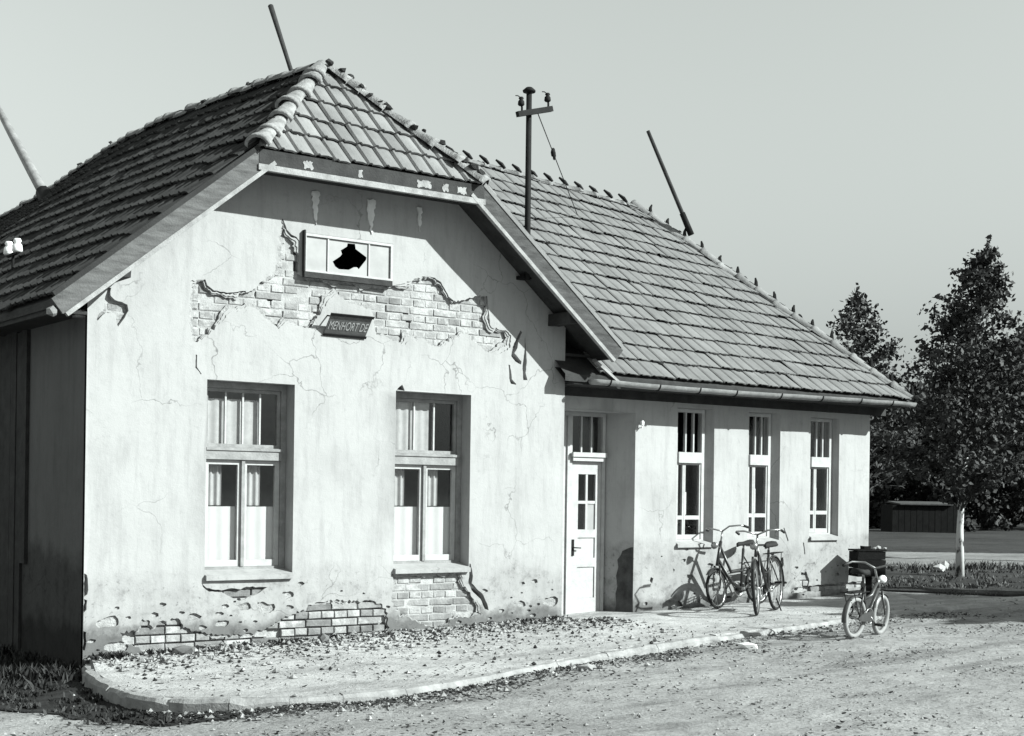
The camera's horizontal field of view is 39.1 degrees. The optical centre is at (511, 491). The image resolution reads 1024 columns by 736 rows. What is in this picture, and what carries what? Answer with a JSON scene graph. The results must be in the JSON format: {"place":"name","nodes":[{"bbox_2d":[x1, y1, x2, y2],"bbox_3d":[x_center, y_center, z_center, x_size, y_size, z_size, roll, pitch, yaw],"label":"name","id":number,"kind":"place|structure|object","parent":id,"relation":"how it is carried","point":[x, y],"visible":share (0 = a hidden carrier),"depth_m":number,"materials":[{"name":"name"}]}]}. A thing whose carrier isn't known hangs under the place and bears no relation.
{"place":"outdoors","nodes":[
{"label":"outdoors","id":0,"kind":"place"},
{"bbox_2d":[0,591,1023,735],"bbox_3d":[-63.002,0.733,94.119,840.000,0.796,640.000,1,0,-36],"label":"ground","id":1,"kind":"structure","parent":0,"point":[676,715],"depth_m":11.46,"materials":[{"name":"grey soil"}]},
{"bbox_2d":[0,660,248,726],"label":"soil","id":2,"kind":"structure","parent":1,"relation":"on","point":[44,700],"depth_m":11.76,"materials":[{"name":"black soil"}]},
{"bbox_2d":[0,642,190,727],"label":"side weeds","id":3,"kind":"object","parent":2,"relation":"on","point":[26,664],"visible":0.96,"depth_m":12.80,"materials":[{"name":"black plant"}]},
{"bbox_2d":[0,58,918,673],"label":"station house","id":4,"kind":"structure","parent":1,"relation":"on","point":[210,434],"depth_m":15.45,"materials":[{"name":"paint"}]},
{"bbox_2d":[3,238,22,270],"bbox_3d":[-5.607,-2.612,16.192,0.120,0.453,0.332,1,0,-44],"label":"insulator bracket","id":5,"kind":"object","parent":4,"relation":"on","point":[11,250],"visible":0.93,"depth_m":16.18,"materials":[{"name":"ceramic"}]},
{"bbox_2d":[0,106,49,199],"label":"leaning pole","id":6,"kind":"object","parent":4,"relation":"attached to","point":[41,188],"visible":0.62,"depth_m":22.97,"materials":[{"name":"metal"}]},
{"bbox_2d":[204,381,293,580],"bbox_3d":[-2.690,-0.111,14.493,0.954,1.967,0.362,1,0,-36],"label":"window","id":7,"kind":"structure","parent":4,"relation":"in","point":[256,535],"depth_m":14.54,"materials":[{"name":"grey paint"}]},
{"bbox_2d":[268,4,292,70],"bbox_3d":[-2.611,-5.106,16.428,0.080,1.054,0.669,1,0,-36],"label":"leaning pole","id":8,"kind":"object","parent":4,"relation":"on","point":[278,31],"visible":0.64,"depth_m":16.45,"materials":[{"name":"grey wood"}]},
{"bbox_2d":[302,230,392,286],"bbox_3d":[-1.709,-2.424,15.024,1.075,0.480,0.110,1,0,-36],"label":"attic window","id":9,"kind":"structure","parent":4,"relation":"in","point":[319,252],"depth_m":14.98,"materials":[{"name":"white paint"}]},
{"bbox_2d":[323,313,374,338],"bbox_3d":[-1.701,-1.719,14.934,0.510,0.226,0.219,1,0,-36],"label":"sign","id":10,"kind":"object","parent":4,"relation":"attached to","point":[346,325],"visible":1,"depth_m":14.92,"materials":[{"name":"metal"}]},
{"bbox_2d":[393,392,470,573],"bbox_3d":[-0.940,-0.099,15.772,0.969,1.952,0.362,1,0,-36],"label":"window","id":11,"kind":"structure","parent":4,"relation":"in","point":[437,529],"depth_m":15.83,"materials":[{"name":"grey paint"}]},
{"bbox_2d":[515,87,577,280],"bbox_3d":[0.655,-3.466,18.280,0.384,2.170,4.635,1,0,11],"label":"telegraph pole","id":12,"kind":"object","parent":4,"relation":"attached to","point":[528,112],"visible":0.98,"depth_m":16.20,"materials":[{"name":"wood"}]},
{"bbox_2d":[562,411,606,614],"bbox_3d":[0.739,0.263,17.615,0.984,2.479,0.160,1,0,-36],"label":"door","id":13,"kind":"structure","parent":4,"relation":"in","point":[582,549],"depth_m":17.72,"materials":[{"name":"white paint"}]},
{"bbox_2d":[646,130,693,235],"bbox_3d":[2.412,-4.705,21.976,0.754,1.605,0.096,1,0,1],"label":"leaning pole","id":14,"kind":"object","parent":4,"relation":"on","point":[687,225],"visible":1,"depth_m":21.94,"materials":[{"name":"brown wood"}]},
{"bbox_2d":[676,408,710,547],"bbox_3d":[2.292,-0.176,18.356,0.640,1.757,0.210,1,0,-36],"label":"window","id":15,"kind":"structure","parent":4,"relation":"in","point":[684,458],"depth_m":18.39,"materials":[{"name":"white paint"}]},
{"bbox_2d":[747,413,780,543],"bbox_3d":[3.291,-0.177,19.086,0.595,1.727,0.210,1,0,-36],"label":"window","id":16,"kind":"structure","parent":4,"relation":"in","point":[754,460],"depth_m":19.14,"materials":[{"name":"white paint"}]},
{"bbox_2d":[809,418,839,539],"bbox_3d":[4.239,-0.174,19.779,0.585,1.667,0.210,1,0,-36],"label":"window","id":17,"kind":"structure","parent":4,"relation":"in","point":[821,462],"depth_m":19.84,"materials":[{"name":"white paint"}]},
{"bbox_2d":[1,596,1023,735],"bbox_3d":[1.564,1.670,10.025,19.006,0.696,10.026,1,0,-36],"label":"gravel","id":18,"kind":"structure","parent":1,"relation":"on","point":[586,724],"depth_m":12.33,"materials":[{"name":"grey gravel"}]},
{"bbox_2d":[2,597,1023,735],"bbox_3d":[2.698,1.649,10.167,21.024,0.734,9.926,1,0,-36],"label":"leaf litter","id":19,"kind":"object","parent":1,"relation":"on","point":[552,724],"visible":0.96,"depth_m":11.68,"materials":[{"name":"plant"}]},
{"bbox_2d":[131,610,967,724],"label":"kerb litter","id":20,"kind":"object","parent":1,"relation":"on","point":[319,705],"visible":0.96,"depth_m":11.56,"materials":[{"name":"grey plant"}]},
{"bbox_2d":[82,600,1023,713],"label":"kerb","id":21,"kind":"structure","parent":1,"relation":"on","point":[110,691],"depth_m":12.11,"materials":[{"name":"concrete"}]},
{"bbox_2d":[578,663,596,670],"bbox_3d":[0.686,1.597,13.092,0.207,0.079,0.104,1,0,-28],"label":"rubble lump","id":22,"kind":"object","parent":1,"relation":"on","point":[584,667],"visible":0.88,"depth_m":13.05,"materials":[{"name":"stone"}]},
{"bbox_2d":[737,642,757,648],"bbox_3d":[2.392,1.573,14.651,0.225,0.093,0.098,1,0,29],"label":"rubble lump","id":23,"kind":"object","parent":1,"relation":"on","point":[746,645],"visible":0.94,"depth_m":14.61,"materials":[{"name":"white stone"}]},
{"bbox_2d":[840,561,897,638],"bbox_3d":[3.814,1.152,15.420,0.938,0.807,0.536,1,0,-24],"label":"bicycle","id":24,"kind":"object","parent":1,"relation":"on","point":[864,615],"visible":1,"depth_m":15.37,"materials":[{"name":"silver metal"}]},
{"bbox_2d":[848,546,886,595],"bbox_3d":[4.860,1.130,19.732,0.420,0.788,0.320,1,0,-11],"label":"box","id":25,"kind":"object","parent":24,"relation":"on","point":[872,557],"visible":0.81,"depth_m":19.61,"materials":[{"name":"black wood"}]},
{"bbox_2d":[826,283,948,495],"bbox_3d":[7.219,-1.528,30.881,4.360,5.958,3.727,1,0,-36],"label":"pointed tree","id":26,"kind":"object","parent":1,"relation":"on","point":[847,323],"visible":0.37,"depth_m":30.80,"materials":[{"name":"brown plant"}]},
{"bbox_2d":[868,516,1023,552],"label":"turf","id":27,"kind":"structure","parent":1,"relation":"on","point":[994,540],"depth_m":38.77,"materials":[{"name":"plant"}]},
{"bbox_2d":[869,407,947,528],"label":"bushy tree","id":28,"kind":"object","parent":27,"relation":"on","point":[875,510],"visible":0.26,"depth_m":50.48,"materials":[{"name":"brown plant"}]},
{"bbox_2d":[869,421,955,521],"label":"bushy tree","id":29,"kind":"object","parent":27,"relation":"on","point":[902,489],"depth_m":54.57,"materials":[{"name":"brown plant"}]},
{"bbox_2d":[881,501,957,532],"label":"shed","id":30,"kind":"structure","parent":27,"relation":"on","point":[922,516],"depth_m":46.46,"materials":[{"name":"black wood"}]},
{"bbox_2d":[871,380,1003,531],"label":"bushy tree","id":31,"kind":"object","parent":27,"relation":"on","point":[968,527],"visible":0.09,"depth_m":50.30,"materials":[{"name":"brown plant"}]},
{"bbox_2d":[935,376,1003,517],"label":"bushy tree","id":32,"kind":"object","parent":27,"relation":"on","point":[995,496],"visible":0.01,"depth_m":56.55,"materials":[{"name":"brown plant"}]},
{"bbox_2d":[926,356,1023,530],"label":"bushy tree","id":33,"kind":"object","parent":27,"relation":"on","point":[990,516],"visible":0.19,"depth_m":51.16,"materials":[{"name":"brown plant"}]},
{"bbox_2d":[968,339,1023,526],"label":"bushy tree","id":34,"kind":"object","parent":27,"relation":"on","point":[1016,522],"visible":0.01,"depth_m":56.72,"materials":[{"name":"brown plant"}]},
{"bbox_2d":[985,326,1023,505],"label":"bushy tree","id":35,"kind":"object","parent":27,"relation":"on","point":[1006,412],"visible":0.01,"depth_m":54.07,"materials":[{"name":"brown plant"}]},
{"bbox_2d":[872,560,1023,596],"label":"turf","id":36,"kind":"structure","parent":1,"relation":"on","point":[1016,592],"depth_m":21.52,"materials":[{"name":"plant"}]},
{"bbox_2d":[933,561,948,571],"bbox_3d":[7.124,1.240,23.894,0.184,0.211,0.352,1,0,40],"label":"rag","id":37,"kind":"object","parent":36,"relation":"on","point":[943,565],"visible":0.97,"depth_m":23.81,"materials":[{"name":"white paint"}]},
{"bbox_2d":[878,234,1023,576],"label":"birch tree","id":38,"kind":"object","parent":36,"relation":"on","point":[974,474],"visible":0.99,"depth_m":22.53,"materials":[{"name":"black plant"}]},
{"bbox_2d":[971,324,1023,469],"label":"dark tree","id":39,"kind":"object","parent":1,"relation":"on","point":[1015,447],"visible":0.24,"depth_m":27.45,"materials":[{"name":"brown plant"}]},
{"bbox_2d":[0,0,1023,389],"label":"sky","id":40,"kind":"structure","parent":0,"point":[821,149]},
{"bbox_2d":[89,591,1023,697],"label":"pavement","id":41,"kind":"structure","parent":0,"point":[686,619],"depth_m":13.92,"materials":[{"name":"grey concrete"}]},
{"bbox_2d":[171,645,195,654],"bbox_3d":[-3.140,1.528,13.801,0.249,0.121,0.127,1,0,-36],"label":"rubble lump","id":42,"kind":"object","parent":41,"relation":"on","point":[182,649],"visible":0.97,"depth_m":13.76,"materials":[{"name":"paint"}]},
{"bbox_2d":[318,633,328,641],"bbox_3d":[-1.928,1.496,14.709,0.118,0.105,0.201,1,0,-3],"label":"rubble lump","id":43,"kind":"object","parent":41,"relation":"on","point":[323,637],"visible":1,"depth_m":14.67,"materials":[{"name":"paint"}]},
{"bbox_2d":[88,615,559,659],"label":"weeds","id":44,"kind":"object","parent":41,"relation":"on","point":[117,654],"visible":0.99,"depth_m":13.73,"materials":[{"name":"grey plant"}]},
{"bbox_2d":[84,614,820,735],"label":"rubble","id":45,"kind":"object","parent":41,"relation":"on","point":[329,641],"visible":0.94,"depth_m":14.43,"materials":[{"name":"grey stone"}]},
{"bbox_2d":[94,616,877,702],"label":"brick crumbs","id":46,"kind":"object","parent":41,"relation":"on","point":[384,671],"visible":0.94,"depth_m":14.46,"materials":[{"name":"grey brick"}]},
{"bbox_2d":[705,524,767,608],"bbox_3d":[2.858,0.946,18.398,1.365,1.030,0.568,-1,-6,-44],"label":"bicycle","id":47,"kind":"object","parent":41,"relation":"on","point":[740,587],"visible":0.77,"depth_m":18.26,"materials":[{"name":"black metal"}]},
{"bbox_2d":[735,529,784,615],"bbox_3d":[3.082,0.962,17.535,0.564,1.021,1.511,-3,-1,26],"label":"bicycle","id":48,"kind":"object","parent":41,"relation":"on","point":[757,568],"visible":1,"depth_m":17.54,"materials":[{"name":"black metal"}]},
{"bbox_2d":[883,551,1023,568],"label":"road","id":49,"kind":"structure","parent":0,"point":[922,558],"depth_m":28.65,"materials":[{"name":"grey asphalt"}]}
]}

